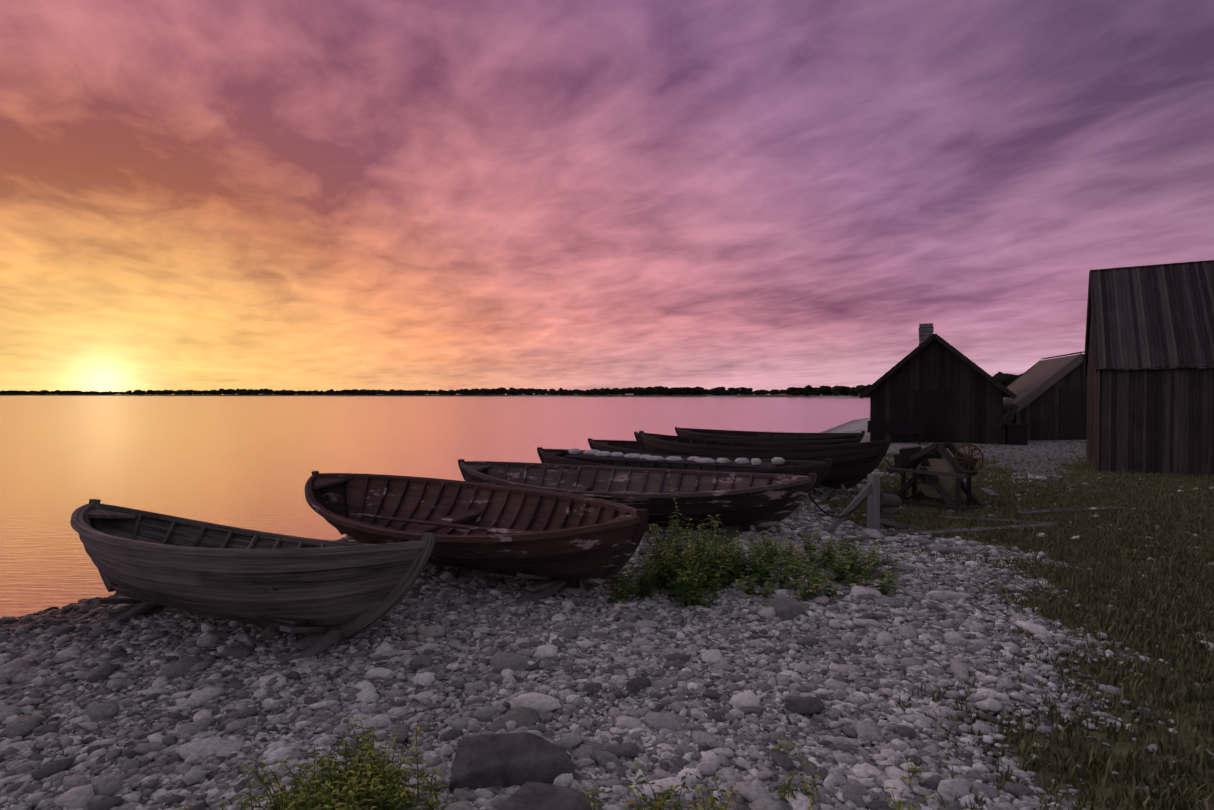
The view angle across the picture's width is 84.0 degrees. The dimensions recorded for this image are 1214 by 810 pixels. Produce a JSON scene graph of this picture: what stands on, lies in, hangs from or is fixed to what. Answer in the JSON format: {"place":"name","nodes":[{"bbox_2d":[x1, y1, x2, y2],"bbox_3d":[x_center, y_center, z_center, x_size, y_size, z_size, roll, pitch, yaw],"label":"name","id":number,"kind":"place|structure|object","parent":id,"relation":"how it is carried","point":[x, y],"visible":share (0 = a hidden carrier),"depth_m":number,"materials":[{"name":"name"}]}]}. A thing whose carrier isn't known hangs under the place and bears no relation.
{"place":"outdoors","nodes":[
{"label":"outdoors","id":0,"kind":"place"},
{"bbox_2d":[0,396,869,617],"bbox_3d":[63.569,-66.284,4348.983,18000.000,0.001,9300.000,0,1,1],"label":"water","id":1,"kind":"structure","parent":0,"point":[250,462],"depth_m":27.36,"materials":[{"name":"orange liquid"}]},
{"bbox_2d":[0,371,1022,395],"bbox_3d":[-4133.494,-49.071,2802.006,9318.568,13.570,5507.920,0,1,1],"label":"trees","id":2,"kind":"object","parent":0,"point":[1006,379],"materials":[{"name":"plant"}]},
{"bbox_2d":[0,394,1213,809],"bbox_3d":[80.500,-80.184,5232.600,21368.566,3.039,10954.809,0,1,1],"label":"ground","id":3,"kind":"structure","parent":0,"point":[1032,448],"depth_m":4.83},
{"bbox_2d":[0,469,1213,809],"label":"beach pebbles","id":4,"kind":"object","parent":3,"relation":"on","point":[490,647],"visible":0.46,"depth_m":4.11,"materials":[{"name":"stone"}]},
{"bbox_2d":[80,598,165,629],"bbox_3d":[-4.146,1.789,6.018,0.290,0.274,1.097,0,1,25],"label":"boat support","id":5,"kind":"object","parent":4,"relation":"on","point":[125,613],"visible":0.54,"depth_m":5.82,"materials":[{"name":"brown wood"}]},
{"bbox_2d":[70,499,436,639],"bbox_3d":[-3.139,1.326,5.615,4.128,0.856,1.561,0,-9,25],"label":"grey boat","id":6,"kind":"object","parent":4,"relation":"on","point":[266,579],"visible":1,"depth_m":4.88,"materials":[{"name":"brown wood"}]},
{"bbox_2d":[272,621,380,661],"bbox_3d":[-2.074,1.712,5.063,0.290,0.274,1.097,0,1,25],"label":"boat support","id":7,"kind":"object","parent":4,"relation":"on","point":[317,644],"visible":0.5,"depth_m":4.85,"materials":[{"name":"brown wood"}]},
{"bbox_2d":[305,471,648,591],"bbox_3d":[-1.740,1.279,7.313,5.305,0.856,1.811,1,8,38],"label":"red boat","id":8,"kind":"object","parent":4,"relation":"on","point":[500,529],"visible":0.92,"depth_m":7.08,"materials":[{"name":"brown wood"}]},
{"bbox_2d":[449,732,576,792],"bbox_3d":[-0.449,1.706,3.202,0.615,0.206,0.316,-1,1,-7],"label":"rock slab","id":9,"kind":"object","parent":4,"relation":"on","point":[506,760],"visible":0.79,"depth_m":3.12,"materials":[{"name":"stone"}]},
{"bbox_2d":[499,781,592,809],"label":"rock slab","id":10,"kind":"object","parent":4,"relation":"on","point":[526,795],"visible":1,"depth_m":2.77,"materials":[{"name":"stone"}]},
{"bbox_2d":[512,573,581,603],"bbox_3d":[-0.482,1.681,6.405,0.290,0.294,1.284,1,1,38],"label":"boat support","id":11,"kind":"object","parent":4,"relation":"on","point":[549,586],"visible":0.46,"depth_m":6.17,"materials":[{"name":"brown wood"}]},
{"bbox_2d":[171,715,934,809],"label":"weeds","id":12,"kind":"object","parent":4,"relation":"on","point":[355,787],"visible":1,"depth_m":2.77,"materials":[{"name":"green plant"}]},
{"bbox_2d":[458,459,816,531],"bbox_3d":[0.152,1.227,9.348,5.288,0.812,1.811,0,5,24],"label":"rowboat","id":13,"kind":"object","parent":4,"relation":"on","point":[744,501],"visible":0.69,"depth_m":9.00,"materials":[{"name":"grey wood"}]},
{"bbox_2d":[625,677,649,694],"bbox_3d":[0.185,1.705,4.077,0.136,0.094,0.167,1,0,31],"label":"rock","id":14,"kind":"object","parent":4,"relation":"on","point":[635,685],"visible":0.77,"depth_m":4.04,"materials":[{"name":"stone"}]},
{"bbox_2d":[710,520,738,542],"bbox_3d":[1.580,1.587,8.754,0.290,0.294,1.284,0,1,24],"label":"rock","id":15,"kind":"object","parent":4,"relation":"on","point":[729,529],"visible":0.56,"depth_m":8.49,"materials":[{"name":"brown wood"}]},
{"bbox_2d":[577,470,910,607],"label":"weeds","id":16,"kind":"object","parent":4,"relation":"on","point":[693,568],"visible":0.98,"depth_m":6.32,"materials":[{"name":"green plant"}]},
{"bbox_2d":[639,431,890,489],"bbox_3d":[2.696,0.975,12.791,5.146,0.977,2.061,1,-1,39],"label":"rowboat","id":17,"kind":"object","parent":4,"relation":"on","point":[853,464],"visible":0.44,"depth_m":11.54,"materials":[{"name":"brown wood"}]},
{"bbox_2d":[764,596,805,620],"bbox_3d":[1.454,1.675,5.507,0.330,0.178,0.247,-4,2,-29],"label":"rock","id":18,"kind":"object","parent":4,"relation":"on","point":[784,606],"visible":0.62,"depth_m":5.44,"materials":[{"name":"grey stone"}]},
{"bbox_3d":[-0.193,1.566,11.694,0.290,0.353,1.174,1,1,31],"label":"covered boat cradle","id":19,"kind":"object","parent":4,"relation":"on","visible":0},
{"bbox_2d":[537,447,831,490],"bbox_3d":[0.980,1.130,10.972,5.210,0.757,1.661,1,3,31],"label":"covered boat","id":20,"kind":"object","parent":19,"relation":"on","point":[821,469],"visible":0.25,"depth_m":10.84,"materials":[{"name":"brown wood"}]},
{"bbox_2d":[568,448,784,464],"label":"stones","id":21,"kind":"object","parent":20,"relation":"in","point":[774,460],"visible":0.73,"depth_m":10.82,"materials":[{"name":"grey stone"}]},
{"bbox_3d":[0.814,1.567,14.830,0.290,0.353,1.285,0,1,21],"label":"boat cradle","id":22,"kind":"object","parent":4,"relation":"on","visible":0},
{"bbox_2d":[588,438,848,453],"bbox_3d":[2.178,1.123,14.274,5.568,0.779,1.811,0,4,21],"label":"boat","id":23,"kind":"object","parent":22,"relation":"on","point":[620,446],"visible":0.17,"depth_m":15.20,"materials":[{"name":"brown wood"}]},
{"bbox_2d":[809,484,842,500],"bbox_3d":[3.858,1.494,11.840,0.290,0.374,1.472,1,1,39],"label":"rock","id":24,"kind":"object","parent":3,"relation":"on","point":[827,492],"visible":0.5,"depth_m":11.62,"materials":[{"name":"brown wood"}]},
{"bbox_2d":[825,474,908,532],"bbox_3d":[3.393,1.306,8.865,1.332,0.782,0.237,0,1,-19],"label":"winch post","id":25,"kind":"object","parent":3,"relation":"on","point":[881,506],"visible":0.9,"depth_m":8.83,"materials":[{"name":"grey wood"}]},
{"bbox_2d":[808,458,920,517],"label":"mooring ropes","id":26,"kind":"object","parent":25,"relation":"attached to","point":[827,514],"visible":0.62,"depth_m":8.66,"materials":[{"name":"brown fabric"}]},
{"bbox_2d":[867,421,923,444],"bbox_3d":[10.435,1.001,24.424,1.900,0.820,0.360,0,1,26],"label":"bench","id":27,"kind":"object","parent":3,"relation":"on","point":[913,427],"visible":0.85,"depth_m":24.52,"materials":[{"name":"brown wood"}]},
{"bbox_2d":[886,441,986,513],"bbox_3d":[5.199,1.099,10.722,0.880,1.034,1.441,-1,1,-34],"label":"winch","id":28,"kind":"object","parent":3,"relation":"on","point":[937,471],"visible":0.79,"depth_m":10.61,"materials":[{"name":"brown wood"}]},
{"bbox_2d":[919,444,983,488],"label":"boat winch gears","id":29,"kind":"object","parent":28,"relation":"attached to","point":[969,458],"visible":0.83,"depth_m":9.88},
{"bbox_2d":[859,334,1016,444],"bbox_3d":[13.173,-0.638,27.154,5.216,4.000,5.630,0,1,26],"label":"hut","id":30,"kind":"object","parent":3,"relation":"on","point":[942,389],"visible":0.92,"depth_m":24.77,"materials":[{"name":"brown wood"}]},
{"bbox_2d":[919,323,933,344],"bbox_3d":[12.925,-2.561,27.325,0.575,1.430,0.570,0,1,26],"label":"chimney","id":31,"kind":"object","parent":30,"relation":"attached to","point":[926,330],"visible":0.38,"depth_m":27.10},
{"bbox_2d":[850,488,1126,541],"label":"wooden poles","id":32,"kind":"object","parent":3,"relation":"on","point":[942,532],"visible":0.58,"depth_m":8.80,"materials":[{"name":"grey wood"}]},
{"bbox_2d":[795,440,1213,809],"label":"grass tufts","id":33,"kind":"object","parent":3,"relation":"on","point":[1147,589],"visible":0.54,"depth_m":5.77,"materials":[{"name":"green plant"}]},
{"bbox_2d":[1003,404,1017,440],"bbox_3d":[15.123,0.681,25.396,0.764,1.435,0.066,0,1,-9],"label":"leaning plank","id":34,"kind":"object","parent":3,"relation":"on","point":[1012,413],"visible":0.57,"depth_m":25.39,"materials":[{"name":"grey wood"}]},
{"bbox_2d":[1004,423,1028,444],"bbox_3d":[14.629,1.039,24.108,0.700,0.740,0.900,0,1,26],"label":"crate","id":35,"kind":"object","parent":3,"relation":"on","point":[1015,433],"visible":0.86,"depth_m":23.77,"materials":[{"name":"brown wood"}]},
{"bbox_2d":[1012,361,1086,439],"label":"wall","id":36,"kind":"structure","parent":3,"relation":"on","point":[1057,410],"depth_m":25.34,"materials":[{"name":"brown wood"}]},
{"bbox_2d":[1003,351,1084,423],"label":"shed roof","id":37,"kind":"structure","parent":36,"relation":"attached to","point":[1034,382],"depth_m":26.37,"materials":[{"name":"grey wood"}]},
{"bbox_2d":[1088,453,1095,467],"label":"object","id":38,"kind":"structure","parent":3,"relation":"on","point":[1092,462],"depth_m":15.59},
{"bbox_2d":[1083,260,1213,476],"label":"hut","id":39,"kind":"object","parent":3,"relation":"on","point":[1148,370],"visible":0.88,"depth_m":14.60,"materials":[{"name":"grey wood"}]},
{"bbox_3d":[1.957,1.533,17.775,0.290,0.353,1.285,0,1,27],"label":"boat cradle","id":40,"kind":"object","parent":3,"relation":"on","visible":0},
{"bbox_2d":[634,432,859,444],"bbox_3d":[3.329,1.095,17.083,5.805,0.779,1.811,0,-1,27],"label":"boat","id":41,"kind":"object","parent":40,"relation":"on","point":[816,442],"visible":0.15,"depth_m":15.83,"materials":[{"name":"brown wood"}]},
{"bbox_3d":[3.333,1.529,20.841,0.290,0.353,1.285,1,1,33],"label":"boat cradle","id":42,"kind":"object","parent":3,"relation":"on","visible":0},
{"bbox_2d":[675,427,864,442],"bbox_3d":[4.612,1.074,19.995,5.785,0.779,1.811,1,3,33],"label":"boat","id":43,"kind":"object","parent":42,"relation":"on","point":[723,434],"visible":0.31,"depth_m":20.34,"materials":[{"name":"brown wood"}]},
{"bbox_2d":[0,0,1213,393],"label":"sky","id":44,"kind":"structure","parent":0,"point":[201,195],"materials":[{"name":"purple"}]}
]}

